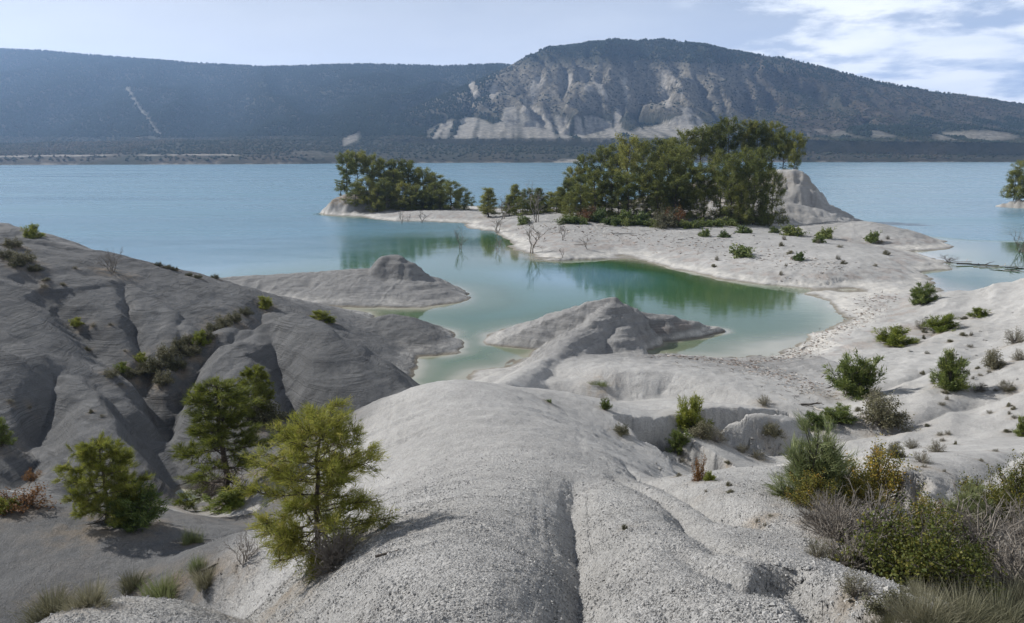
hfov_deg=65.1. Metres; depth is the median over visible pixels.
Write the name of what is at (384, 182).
pine tree
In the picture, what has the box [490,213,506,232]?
bare tree
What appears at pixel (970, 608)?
grass clump
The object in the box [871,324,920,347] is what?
shrub
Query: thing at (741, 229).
shrub
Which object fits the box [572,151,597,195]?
pine tree
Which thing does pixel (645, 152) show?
pine tree
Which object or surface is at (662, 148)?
pine tree
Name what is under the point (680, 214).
shrub
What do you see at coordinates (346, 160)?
pine tree
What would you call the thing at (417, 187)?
pine tree
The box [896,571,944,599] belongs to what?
grass clump
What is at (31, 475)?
shrub
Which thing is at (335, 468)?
pine tree
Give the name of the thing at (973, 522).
shrub
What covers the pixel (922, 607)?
grass clump
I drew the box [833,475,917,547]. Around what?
dry bush
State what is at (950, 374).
juniper bush
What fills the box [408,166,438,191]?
pine tree
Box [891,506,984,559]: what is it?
dry bush
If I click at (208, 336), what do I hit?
shrub
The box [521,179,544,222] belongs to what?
bare tree
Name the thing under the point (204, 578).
grass clump
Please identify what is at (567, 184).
pine tree
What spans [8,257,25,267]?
shrub
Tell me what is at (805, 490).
box bush
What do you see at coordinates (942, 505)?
shrub
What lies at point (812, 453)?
broom bush
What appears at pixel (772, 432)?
shrub
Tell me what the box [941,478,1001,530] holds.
broom bush
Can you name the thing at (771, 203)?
pine tree
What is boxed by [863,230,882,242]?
shrub
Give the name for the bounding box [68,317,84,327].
shrub
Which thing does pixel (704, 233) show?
shrub
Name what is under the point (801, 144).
pine tree
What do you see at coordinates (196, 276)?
shrub
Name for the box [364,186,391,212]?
pine tree
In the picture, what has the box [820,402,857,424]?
shrub
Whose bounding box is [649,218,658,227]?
shrub
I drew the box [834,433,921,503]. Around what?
box bush
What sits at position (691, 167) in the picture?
pine tree
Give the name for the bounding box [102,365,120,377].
shrub
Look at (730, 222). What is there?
shrub
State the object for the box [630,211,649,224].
shrub
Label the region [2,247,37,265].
shrub
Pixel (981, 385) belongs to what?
shrub
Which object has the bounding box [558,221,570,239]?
bare tree
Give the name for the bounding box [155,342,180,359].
shrub
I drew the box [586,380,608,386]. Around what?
grass clump
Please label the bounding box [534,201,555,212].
pine tree
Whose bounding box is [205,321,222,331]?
shrub
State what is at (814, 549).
shrub
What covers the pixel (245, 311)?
shrub
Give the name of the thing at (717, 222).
shrub
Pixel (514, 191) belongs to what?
pine tree
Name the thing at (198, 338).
shrub
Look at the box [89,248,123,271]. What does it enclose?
bare shrub
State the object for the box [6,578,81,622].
grass clump
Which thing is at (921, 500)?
box bush
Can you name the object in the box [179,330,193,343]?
shrub
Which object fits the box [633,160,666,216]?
pine tree
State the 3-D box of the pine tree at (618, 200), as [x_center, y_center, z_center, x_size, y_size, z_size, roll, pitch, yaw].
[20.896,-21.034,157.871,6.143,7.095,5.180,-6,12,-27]
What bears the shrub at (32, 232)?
on the ground
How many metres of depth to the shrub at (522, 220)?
160.13 m
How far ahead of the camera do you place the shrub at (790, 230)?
136.82 m
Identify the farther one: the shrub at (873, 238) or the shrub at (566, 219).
the shrub at (566, 219)
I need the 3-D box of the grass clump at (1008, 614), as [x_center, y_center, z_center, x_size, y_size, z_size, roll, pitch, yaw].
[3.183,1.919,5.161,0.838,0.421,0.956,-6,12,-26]
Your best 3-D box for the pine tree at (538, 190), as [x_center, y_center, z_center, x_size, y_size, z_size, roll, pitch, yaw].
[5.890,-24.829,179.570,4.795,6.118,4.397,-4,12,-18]
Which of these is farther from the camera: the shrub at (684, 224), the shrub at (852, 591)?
the shrub at (684, 224)
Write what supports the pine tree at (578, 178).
on the ground
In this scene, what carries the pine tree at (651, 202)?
on the ground
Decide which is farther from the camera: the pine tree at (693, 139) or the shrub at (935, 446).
the pine tree at (693, 139)
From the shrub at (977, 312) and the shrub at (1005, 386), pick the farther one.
the shrub at (977, 312)
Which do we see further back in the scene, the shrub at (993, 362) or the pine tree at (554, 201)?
the pine tree at (554, 201)
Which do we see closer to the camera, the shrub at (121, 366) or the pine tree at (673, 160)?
the shrub at (121, 366)
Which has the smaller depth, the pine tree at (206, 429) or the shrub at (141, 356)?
the pine tree at (206, 429)
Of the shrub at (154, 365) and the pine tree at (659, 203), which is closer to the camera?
the shrub at (154, 365)
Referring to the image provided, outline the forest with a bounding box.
[0,47,1023,160]
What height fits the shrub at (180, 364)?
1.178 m
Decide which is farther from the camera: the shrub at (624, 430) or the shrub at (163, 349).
the shrub at (163, 349)
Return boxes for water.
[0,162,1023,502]
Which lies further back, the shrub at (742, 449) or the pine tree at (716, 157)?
the pine tree at (716, 157)
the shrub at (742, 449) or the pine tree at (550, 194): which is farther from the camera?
the pine tree at (550, 194)
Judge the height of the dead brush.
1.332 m
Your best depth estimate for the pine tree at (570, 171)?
181.25 m
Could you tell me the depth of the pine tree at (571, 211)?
159.36 m
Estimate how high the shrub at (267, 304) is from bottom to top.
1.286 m
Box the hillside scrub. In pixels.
[391,37,1023,135]
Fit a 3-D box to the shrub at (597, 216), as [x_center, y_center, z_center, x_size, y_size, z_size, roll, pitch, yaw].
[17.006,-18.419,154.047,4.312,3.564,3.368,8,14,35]
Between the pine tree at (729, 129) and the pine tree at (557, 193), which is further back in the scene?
the pine tree at (729, 129)
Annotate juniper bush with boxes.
[0,416,17,446]
[95,476,171,532]
[600,398,612,409]
[665,427,692,454]
[822,349,886,401]
[908,280,940,305]
[929,346,974,391]
[1011,415,1023,436]
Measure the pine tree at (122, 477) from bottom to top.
2.877 m
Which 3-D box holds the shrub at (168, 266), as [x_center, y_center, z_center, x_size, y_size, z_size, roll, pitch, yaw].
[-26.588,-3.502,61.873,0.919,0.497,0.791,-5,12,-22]
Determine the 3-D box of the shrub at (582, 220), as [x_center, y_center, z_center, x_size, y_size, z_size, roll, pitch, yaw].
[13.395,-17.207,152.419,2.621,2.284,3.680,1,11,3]
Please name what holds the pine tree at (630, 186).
on the ground
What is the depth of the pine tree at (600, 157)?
183.38 m
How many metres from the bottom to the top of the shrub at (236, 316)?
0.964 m
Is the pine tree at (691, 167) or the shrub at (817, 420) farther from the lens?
the pine tree at (691, 167)
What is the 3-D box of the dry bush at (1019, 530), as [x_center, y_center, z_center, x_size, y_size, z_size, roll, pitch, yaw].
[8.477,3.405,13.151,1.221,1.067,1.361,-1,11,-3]
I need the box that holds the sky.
[0,0,1023,103]
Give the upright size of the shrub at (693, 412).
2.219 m
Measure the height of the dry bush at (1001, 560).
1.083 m
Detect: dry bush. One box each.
[186,470,223,499]
[213,526,262,564]
[302,509,368,579]
[792,482,849,530]
[797,488,877,543]
[817,527,892,577]
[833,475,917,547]
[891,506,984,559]
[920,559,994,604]
[936,478,1023,569]
[974,520,1023,593]
[986,491,1023,549]
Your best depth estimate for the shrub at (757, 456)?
36.16 m
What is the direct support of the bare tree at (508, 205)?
on the ground
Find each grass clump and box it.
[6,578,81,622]
[49,571,119,612]
[111,566,157,594]
[130,564,187,598]
[178,521,206,545]
[183,559,224,591]
[185,551,208,573]
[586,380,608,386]
[854,600,902,622]
[868,571,978,622]
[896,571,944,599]
[900,594,981,622]
[909,570,1022,622]
[934,567,1023,622]
[941,572,1022,620]
[958,560,1023,615]
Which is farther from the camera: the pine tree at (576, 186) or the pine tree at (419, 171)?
the pine tree at (419, 171)
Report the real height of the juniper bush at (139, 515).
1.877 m
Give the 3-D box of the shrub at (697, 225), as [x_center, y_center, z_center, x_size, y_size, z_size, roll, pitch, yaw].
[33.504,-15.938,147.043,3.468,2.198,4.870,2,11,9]
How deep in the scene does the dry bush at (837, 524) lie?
12.48 m
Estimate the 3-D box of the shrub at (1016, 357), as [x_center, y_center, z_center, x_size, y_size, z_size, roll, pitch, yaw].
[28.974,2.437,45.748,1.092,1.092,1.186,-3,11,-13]
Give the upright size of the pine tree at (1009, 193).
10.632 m
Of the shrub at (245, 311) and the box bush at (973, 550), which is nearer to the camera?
the box bush at (973, 550)
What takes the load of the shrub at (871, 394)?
on the ground
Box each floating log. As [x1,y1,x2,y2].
[956,261,994,264]
[980,263,1017,266]
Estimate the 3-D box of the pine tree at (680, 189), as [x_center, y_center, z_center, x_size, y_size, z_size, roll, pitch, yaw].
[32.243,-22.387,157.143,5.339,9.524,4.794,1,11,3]
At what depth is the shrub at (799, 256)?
103.09 m
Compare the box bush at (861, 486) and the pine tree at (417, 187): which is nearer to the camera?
the box bush at (861, 486)
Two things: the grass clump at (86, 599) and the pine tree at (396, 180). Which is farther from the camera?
the pine tree at (396, 180)
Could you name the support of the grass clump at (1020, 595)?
on the ground
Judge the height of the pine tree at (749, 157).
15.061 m
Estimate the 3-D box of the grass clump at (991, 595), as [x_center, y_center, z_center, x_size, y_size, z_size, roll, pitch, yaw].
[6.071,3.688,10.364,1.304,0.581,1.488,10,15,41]
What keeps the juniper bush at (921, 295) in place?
on the ground
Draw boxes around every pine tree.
[48,430,155,528]
[168,376,291,511]
[220,394,400,584]
[234,364,275,420]
[333,180,347,195]
[335,151,361,192]
[340,182,369,206]
[344,147,368,186]
[350,175,381,203]
[356,153,386,189]
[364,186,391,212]
[368,156,396,193]
[371,177,399,209]
[376,168,408,195]
[385,157,409,193]
[389,181,411,210]
[391,159,423,196]
[398,191,422,210]
[400,184,430,209]
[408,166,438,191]
[411,191,436,209]
[420,171,448,199]
[422,181,448,204]
[425,189,452,209]
[432,178,473,209]
[452,187,476,209]
[476,187,501,217]
[502,194,515,215]
[504,183,522,214]
[506,196,529,215]
[521,188,534,210]
[521,199,544,214]
[529,187,548,210]
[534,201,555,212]
[542,196,568,212]
[543,190,558,210]
[551,186,569,207]
[555,178,573,211]
[558,190,579,217]
[562,165,582,206]
[566,183,593,217]
[568,174,591,212]
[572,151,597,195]
[581,187,606,212]
[582,167,606,213]
[589,144,617,200]
[596,183,619,212]
[599,169,621,216]
[602,143,630,204]
[606,188,631,216]
[613,133,647,201]
[613,172,643,215]
[620,184,648,214]
[630,139,657,201]
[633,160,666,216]
[639,178,672,216]
[646,137,675,184]
[646,186,673,215]
[650,136,684,187]
[652,151,681,213]
[664,174,690,217]
[666,141,694,211]
[670,179,695,214]
[673,127,700,181]
[676,162,705,216]
[683,188,708,220]
[690,125,716,176]
[690,164,718,216]
[698,122,726,172]
[703,146,736,217]
[706,151,752,222]
[708,115,743,172]
[725,178,755,224]
[728,145,763,211]
[732,152,775,225]
[736,119,759,169]
[739,119,771,171]
[752,143,779,210]
[756,167,789,226]
[759,118,787,171]
[773,129,795,169]
[782,131,809,169]
[1000,159,1023,193]
[1000,168,1023,200]
[1010,168,1023,199]
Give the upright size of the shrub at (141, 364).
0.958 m
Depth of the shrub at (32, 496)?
23.48 m
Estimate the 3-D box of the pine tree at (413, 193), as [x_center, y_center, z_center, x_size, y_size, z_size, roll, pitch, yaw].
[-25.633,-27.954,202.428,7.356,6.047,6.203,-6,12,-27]
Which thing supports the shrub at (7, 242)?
on the ground
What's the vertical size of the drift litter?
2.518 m
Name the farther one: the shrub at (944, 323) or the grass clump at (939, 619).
the shrub at (944, 323)
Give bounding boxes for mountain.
[0,39,1023,164]
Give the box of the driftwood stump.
[800,402,823,405]
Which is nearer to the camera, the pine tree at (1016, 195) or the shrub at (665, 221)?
the shrub at (665, 221)
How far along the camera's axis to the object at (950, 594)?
10.60 m
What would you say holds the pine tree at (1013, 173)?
on the ground
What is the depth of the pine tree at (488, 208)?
180.93 m
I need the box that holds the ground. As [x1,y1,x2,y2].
[0,169,1023,622]
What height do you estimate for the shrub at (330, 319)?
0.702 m
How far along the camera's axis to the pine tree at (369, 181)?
204.38 m
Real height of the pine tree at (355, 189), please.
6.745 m
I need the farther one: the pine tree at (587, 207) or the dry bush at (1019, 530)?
the pine tree at (587, 207)
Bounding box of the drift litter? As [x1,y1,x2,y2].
[517,219,897,401]
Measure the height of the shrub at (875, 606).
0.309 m
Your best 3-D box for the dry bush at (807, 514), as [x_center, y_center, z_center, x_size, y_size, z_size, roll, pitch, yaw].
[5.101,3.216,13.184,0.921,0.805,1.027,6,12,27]
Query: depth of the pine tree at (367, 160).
211.84 m
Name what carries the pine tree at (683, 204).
on the ground
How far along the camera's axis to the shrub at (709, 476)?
17.07 m
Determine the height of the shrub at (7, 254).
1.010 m
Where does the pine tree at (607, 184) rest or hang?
on the ground
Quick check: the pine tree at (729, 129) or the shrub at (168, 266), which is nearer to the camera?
the shrub at (168, 266)
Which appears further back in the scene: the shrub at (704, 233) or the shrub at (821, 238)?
the shrub at (704, 233)
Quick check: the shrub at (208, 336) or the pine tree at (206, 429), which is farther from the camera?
the shrub at (208, 336)
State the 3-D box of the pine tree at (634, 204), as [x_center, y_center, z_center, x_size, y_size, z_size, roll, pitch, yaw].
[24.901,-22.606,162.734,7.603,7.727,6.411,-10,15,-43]
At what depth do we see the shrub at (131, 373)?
44.74 m
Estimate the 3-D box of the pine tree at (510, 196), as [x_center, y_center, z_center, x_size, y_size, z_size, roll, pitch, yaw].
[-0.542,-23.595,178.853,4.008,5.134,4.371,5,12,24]
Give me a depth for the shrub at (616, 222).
150.00 m
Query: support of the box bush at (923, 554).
on the ground
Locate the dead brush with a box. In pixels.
[937,254,959,261]
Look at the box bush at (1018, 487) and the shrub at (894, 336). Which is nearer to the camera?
the box bush at (1018, 487)
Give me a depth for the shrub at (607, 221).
150.99 m
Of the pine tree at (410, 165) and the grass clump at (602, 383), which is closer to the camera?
the grass clump at (602, 383)
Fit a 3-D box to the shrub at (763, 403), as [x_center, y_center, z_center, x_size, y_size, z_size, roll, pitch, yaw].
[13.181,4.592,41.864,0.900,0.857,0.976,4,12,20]
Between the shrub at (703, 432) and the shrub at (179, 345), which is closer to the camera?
the shrub at (703, 432)
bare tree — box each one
[418,211,430,222]
[454,227,465,247]
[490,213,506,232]
[496,196,518,218]
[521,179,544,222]
[522,220,552,253]
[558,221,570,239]
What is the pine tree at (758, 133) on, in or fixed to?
on the ground
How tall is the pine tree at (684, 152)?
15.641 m
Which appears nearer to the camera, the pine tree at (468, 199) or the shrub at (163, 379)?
the shrub at (163, 379)
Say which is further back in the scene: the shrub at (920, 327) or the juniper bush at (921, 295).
the juniper bush at (921, 295)
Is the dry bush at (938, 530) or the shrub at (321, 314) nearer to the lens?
the dry bush at (938, 530)
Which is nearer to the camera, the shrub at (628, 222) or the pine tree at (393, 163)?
the shrub at (628, 222)
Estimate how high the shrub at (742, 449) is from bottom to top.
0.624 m
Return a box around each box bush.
[775,467,848,511]
[816,491,1009,600]
[828,460,884,507]
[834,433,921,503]
[875,482,962,541]
[926,512,998,594]
[944,463,1023,524]
[978,449,1023,514]
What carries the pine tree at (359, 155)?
on the ground
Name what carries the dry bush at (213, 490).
on the ground
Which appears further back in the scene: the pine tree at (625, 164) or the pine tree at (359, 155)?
the pine tree at (359, 155)
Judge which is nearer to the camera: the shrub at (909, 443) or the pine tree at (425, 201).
the shrub at (909, 443)
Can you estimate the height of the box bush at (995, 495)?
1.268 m
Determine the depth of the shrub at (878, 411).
38.27 m
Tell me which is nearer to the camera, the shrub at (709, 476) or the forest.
the shrub at (709, 476)
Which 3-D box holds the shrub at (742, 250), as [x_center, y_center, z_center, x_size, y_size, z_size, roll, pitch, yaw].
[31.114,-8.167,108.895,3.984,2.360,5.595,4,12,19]
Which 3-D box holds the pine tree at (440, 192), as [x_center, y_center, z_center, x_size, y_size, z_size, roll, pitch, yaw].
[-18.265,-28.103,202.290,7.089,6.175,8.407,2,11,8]
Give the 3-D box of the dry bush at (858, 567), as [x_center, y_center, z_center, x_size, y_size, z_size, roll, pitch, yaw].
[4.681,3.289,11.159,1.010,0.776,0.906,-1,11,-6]
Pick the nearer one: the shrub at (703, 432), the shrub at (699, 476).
the shrub at (699, 476)
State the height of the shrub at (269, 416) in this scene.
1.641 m
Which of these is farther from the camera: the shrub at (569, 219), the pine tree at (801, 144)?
the pine tree at (801, 144)
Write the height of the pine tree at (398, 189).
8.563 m
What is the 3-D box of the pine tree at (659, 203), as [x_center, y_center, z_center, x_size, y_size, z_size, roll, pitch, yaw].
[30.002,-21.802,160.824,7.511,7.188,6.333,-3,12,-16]
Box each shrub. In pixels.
[0,244,13,258]
[0,482,61,515]
[0,496,21,513]
[1,236,22,248]
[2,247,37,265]
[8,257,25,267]
[19,222,45,238]
[21,467,42,482]
[26,263,44,271]
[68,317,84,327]
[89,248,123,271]
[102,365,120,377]
[112,360,131,372]
[122,366,143,377]
[132,352,147,365]
[137,359,151,373]
[139,353,173,373]
[151,367,175,386]
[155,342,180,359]
[160,354,186,372]
[163,263,171,268]
[171,337,185,349]
[178,341,202,357]
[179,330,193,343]
[191,274,202,278]
[191,327,211,345]
[199,329,216,340]
[200,486,257,514]
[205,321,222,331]
[211,273,219,278]
[213,311,233,326]
[225,310,243,322]
[238,306,253,315]
[244,397,288,429]
[258,294,273,309]
[309,309,329,319]
[324,316,335,322]
[516,214,532,224]
[552,214,579,224]
[559,214,578,223]
[576,204,595,221]
[577,215,588,224]
[589,207,607,222]
[599,215,616,225]
[609,216,623,225]
[611,209,633,223]
[613,419,630,436]
[620,216,636,225]
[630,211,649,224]
[640,216,654,225]
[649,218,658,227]
[650,202,679,228]
[664,203,687,224]
[673,390,714,432]
[675,219,694,228]
[686,416,715,439]
[689,219,703,228]
[690,451,706,481]
[697,218,714,226]
[698,228,711,236]
[703,470,716,480]
[706,424,728,443]
[711,217,725,227]
[717,229,731,237]
[723,217,737,225]
[729,243,755,258]
[733,443,751,452]
[734,224,752,232]
[751,448,766,460]
[757,393,771,407]
[762,421,785,438]
[768,226,780,232]
[778,223,809,236]
[792,251,805,260]
[799,409,828,431]
[804,536,831,560]
[812,234,826,242]
[814,226,836,238]
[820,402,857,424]
[835,565,879,602]
[855,388,920,435]
[859,579,917,619]
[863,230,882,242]
[866,383,882,400]
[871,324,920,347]
[885,439,906,457]
[902,437,919,448]
[910,450,932,463]
[914,318,930,329]
[919,313,960,333]
[921,439,948,451]
[932,505,1001,544]
[933,498,956,515]
[965,306,990,317]
[971,383,989,392]
[980,345,1006,370]
[998,379,1015,392]
[1001,325,1023,344]
[1009,230,1023,251]
[1011,349,1023,360]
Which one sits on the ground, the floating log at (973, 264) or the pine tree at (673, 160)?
the pine tree at (673, 160)
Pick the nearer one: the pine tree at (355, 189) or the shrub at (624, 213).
the shrub at (624, 213)
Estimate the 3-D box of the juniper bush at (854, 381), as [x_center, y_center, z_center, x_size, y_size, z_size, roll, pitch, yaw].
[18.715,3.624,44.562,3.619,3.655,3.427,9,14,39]
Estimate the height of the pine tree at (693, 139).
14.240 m
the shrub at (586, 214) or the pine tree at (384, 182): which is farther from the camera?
the pine tree at (384, 182)
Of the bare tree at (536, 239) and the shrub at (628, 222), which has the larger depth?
the shrub at (628, 222)
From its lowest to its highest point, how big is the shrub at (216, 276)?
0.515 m
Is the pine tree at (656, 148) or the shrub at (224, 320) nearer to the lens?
the shrub at (224, 320)
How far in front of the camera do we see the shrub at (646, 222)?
149.65 m
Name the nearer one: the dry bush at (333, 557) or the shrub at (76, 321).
the dry bush at (333, 557)
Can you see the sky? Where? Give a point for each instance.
(969, 47)
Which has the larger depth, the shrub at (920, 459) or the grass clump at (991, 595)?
the shrub at (920, 459)
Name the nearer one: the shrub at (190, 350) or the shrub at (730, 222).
the shrub at (190, 350)
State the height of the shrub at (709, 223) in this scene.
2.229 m
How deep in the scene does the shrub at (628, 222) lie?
149.68 m
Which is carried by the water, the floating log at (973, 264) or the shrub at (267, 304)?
the floating log at (973, 264)
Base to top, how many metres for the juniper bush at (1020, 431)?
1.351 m
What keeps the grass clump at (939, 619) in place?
on the ground
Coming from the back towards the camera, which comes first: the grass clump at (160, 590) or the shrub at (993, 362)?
the shrub at (993, 362)
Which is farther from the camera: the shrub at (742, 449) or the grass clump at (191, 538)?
the shrub at (742, 449)
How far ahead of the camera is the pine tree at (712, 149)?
190.77 m
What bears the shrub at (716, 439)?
on the ground
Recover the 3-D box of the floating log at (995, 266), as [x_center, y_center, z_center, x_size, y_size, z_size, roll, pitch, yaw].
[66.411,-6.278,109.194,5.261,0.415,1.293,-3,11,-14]
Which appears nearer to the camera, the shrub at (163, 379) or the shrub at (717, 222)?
the shrub at (163, 379)
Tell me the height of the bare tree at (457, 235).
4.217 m
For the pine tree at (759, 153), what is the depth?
163.01 m
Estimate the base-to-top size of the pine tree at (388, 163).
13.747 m
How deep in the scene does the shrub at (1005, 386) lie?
40.76 m
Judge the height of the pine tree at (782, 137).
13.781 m
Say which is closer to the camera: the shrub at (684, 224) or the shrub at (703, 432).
the shrub at (703, 432)
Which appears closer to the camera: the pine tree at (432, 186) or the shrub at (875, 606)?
the shrub at (875, 606)
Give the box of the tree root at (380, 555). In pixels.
[375,549,398,557]
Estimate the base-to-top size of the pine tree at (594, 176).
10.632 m
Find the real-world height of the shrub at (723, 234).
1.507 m
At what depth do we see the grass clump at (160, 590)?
18.66 m
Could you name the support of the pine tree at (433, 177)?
on the ground
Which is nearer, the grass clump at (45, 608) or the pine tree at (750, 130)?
the grass clump at (45, 608)
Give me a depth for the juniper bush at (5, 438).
34.44 m
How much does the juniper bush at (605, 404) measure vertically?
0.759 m
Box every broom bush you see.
[764,409,872,506]
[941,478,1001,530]
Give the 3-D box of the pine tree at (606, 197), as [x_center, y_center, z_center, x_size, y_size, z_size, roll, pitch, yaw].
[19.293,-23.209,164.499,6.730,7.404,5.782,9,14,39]
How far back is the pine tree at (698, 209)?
156.48 m
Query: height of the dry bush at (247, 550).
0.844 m
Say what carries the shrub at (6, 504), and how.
on the ground
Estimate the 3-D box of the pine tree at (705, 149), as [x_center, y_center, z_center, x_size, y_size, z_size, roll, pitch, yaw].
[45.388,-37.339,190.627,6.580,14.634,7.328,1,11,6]
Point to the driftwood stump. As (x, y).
(810, 403)
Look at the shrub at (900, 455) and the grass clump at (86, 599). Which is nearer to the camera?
the grass clump at (86, 599)
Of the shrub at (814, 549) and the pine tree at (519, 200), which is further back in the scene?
the pine tree at (519, 200)
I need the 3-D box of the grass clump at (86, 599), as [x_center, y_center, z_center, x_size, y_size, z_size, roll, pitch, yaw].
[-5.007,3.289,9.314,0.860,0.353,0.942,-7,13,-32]
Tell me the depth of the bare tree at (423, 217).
179.79 m
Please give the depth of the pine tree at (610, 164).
179.96 m
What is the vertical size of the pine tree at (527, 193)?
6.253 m
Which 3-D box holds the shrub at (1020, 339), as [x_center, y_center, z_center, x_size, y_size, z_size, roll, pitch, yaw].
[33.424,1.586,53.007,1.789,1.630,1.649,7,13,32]
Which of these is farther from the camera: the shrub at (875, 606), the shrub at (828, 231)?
the shrub at (828, 231)
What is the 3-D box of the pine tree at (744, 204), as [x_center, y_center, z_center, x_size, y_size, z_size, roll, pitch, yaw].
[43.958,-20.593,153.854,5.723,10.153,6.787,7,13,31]
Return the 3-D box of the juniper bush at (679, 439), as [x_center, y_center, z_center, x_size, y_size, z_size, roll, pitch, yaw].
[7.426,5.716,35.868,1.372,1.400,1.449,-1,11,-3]
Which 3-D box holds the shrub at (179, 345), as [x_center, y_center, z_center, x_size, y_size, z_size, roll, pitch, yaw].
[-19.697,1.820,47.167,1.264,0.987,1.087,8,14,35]
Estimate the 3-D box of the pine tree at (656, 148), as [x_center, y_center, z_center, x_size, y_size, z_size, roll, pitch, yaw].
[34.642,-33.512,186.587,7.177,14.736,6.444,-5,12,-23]
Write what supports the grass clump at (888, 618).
on the ground
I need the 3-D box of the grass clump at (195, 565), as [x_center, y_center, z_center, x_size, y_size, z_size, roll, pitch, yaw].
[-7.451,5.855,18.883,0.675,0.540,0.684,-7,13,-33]
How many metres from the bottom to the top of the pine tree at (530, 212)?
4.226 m
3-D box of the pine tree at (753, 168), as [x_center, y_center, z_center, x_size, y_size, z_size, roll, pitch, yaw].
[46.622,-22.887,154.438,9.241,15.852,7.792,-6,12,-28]
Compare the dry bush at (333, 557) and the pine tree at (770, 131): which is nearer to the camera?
the dry bush at (333, 557)
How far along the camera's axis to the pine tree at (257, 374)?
38.90 m
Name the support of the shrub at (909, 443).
on the ground
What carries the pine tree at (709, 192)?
on the ground
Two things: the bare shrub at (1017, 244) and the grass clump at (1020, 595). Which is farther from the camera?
the bare shrub at (1017, 244)
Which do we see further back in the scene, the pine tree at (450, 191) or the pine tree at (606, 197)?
the pine tree at (450, 191)
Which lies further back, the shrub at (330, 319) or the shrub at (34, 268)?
the shrub at (330, 319)
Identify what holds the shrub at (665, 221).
on the ground
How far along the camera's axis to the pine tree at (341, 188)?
211.08 m
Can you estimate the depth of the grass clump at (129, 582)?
19.43 m
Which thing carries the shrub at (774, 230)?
on the ground
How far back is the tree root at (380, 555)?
9.09 m
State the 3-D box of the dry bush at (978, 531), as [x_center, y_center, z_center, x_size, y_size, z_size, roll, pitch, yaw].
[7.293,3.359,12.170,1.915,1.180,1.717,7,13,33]
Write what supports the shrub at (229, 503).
on the ground

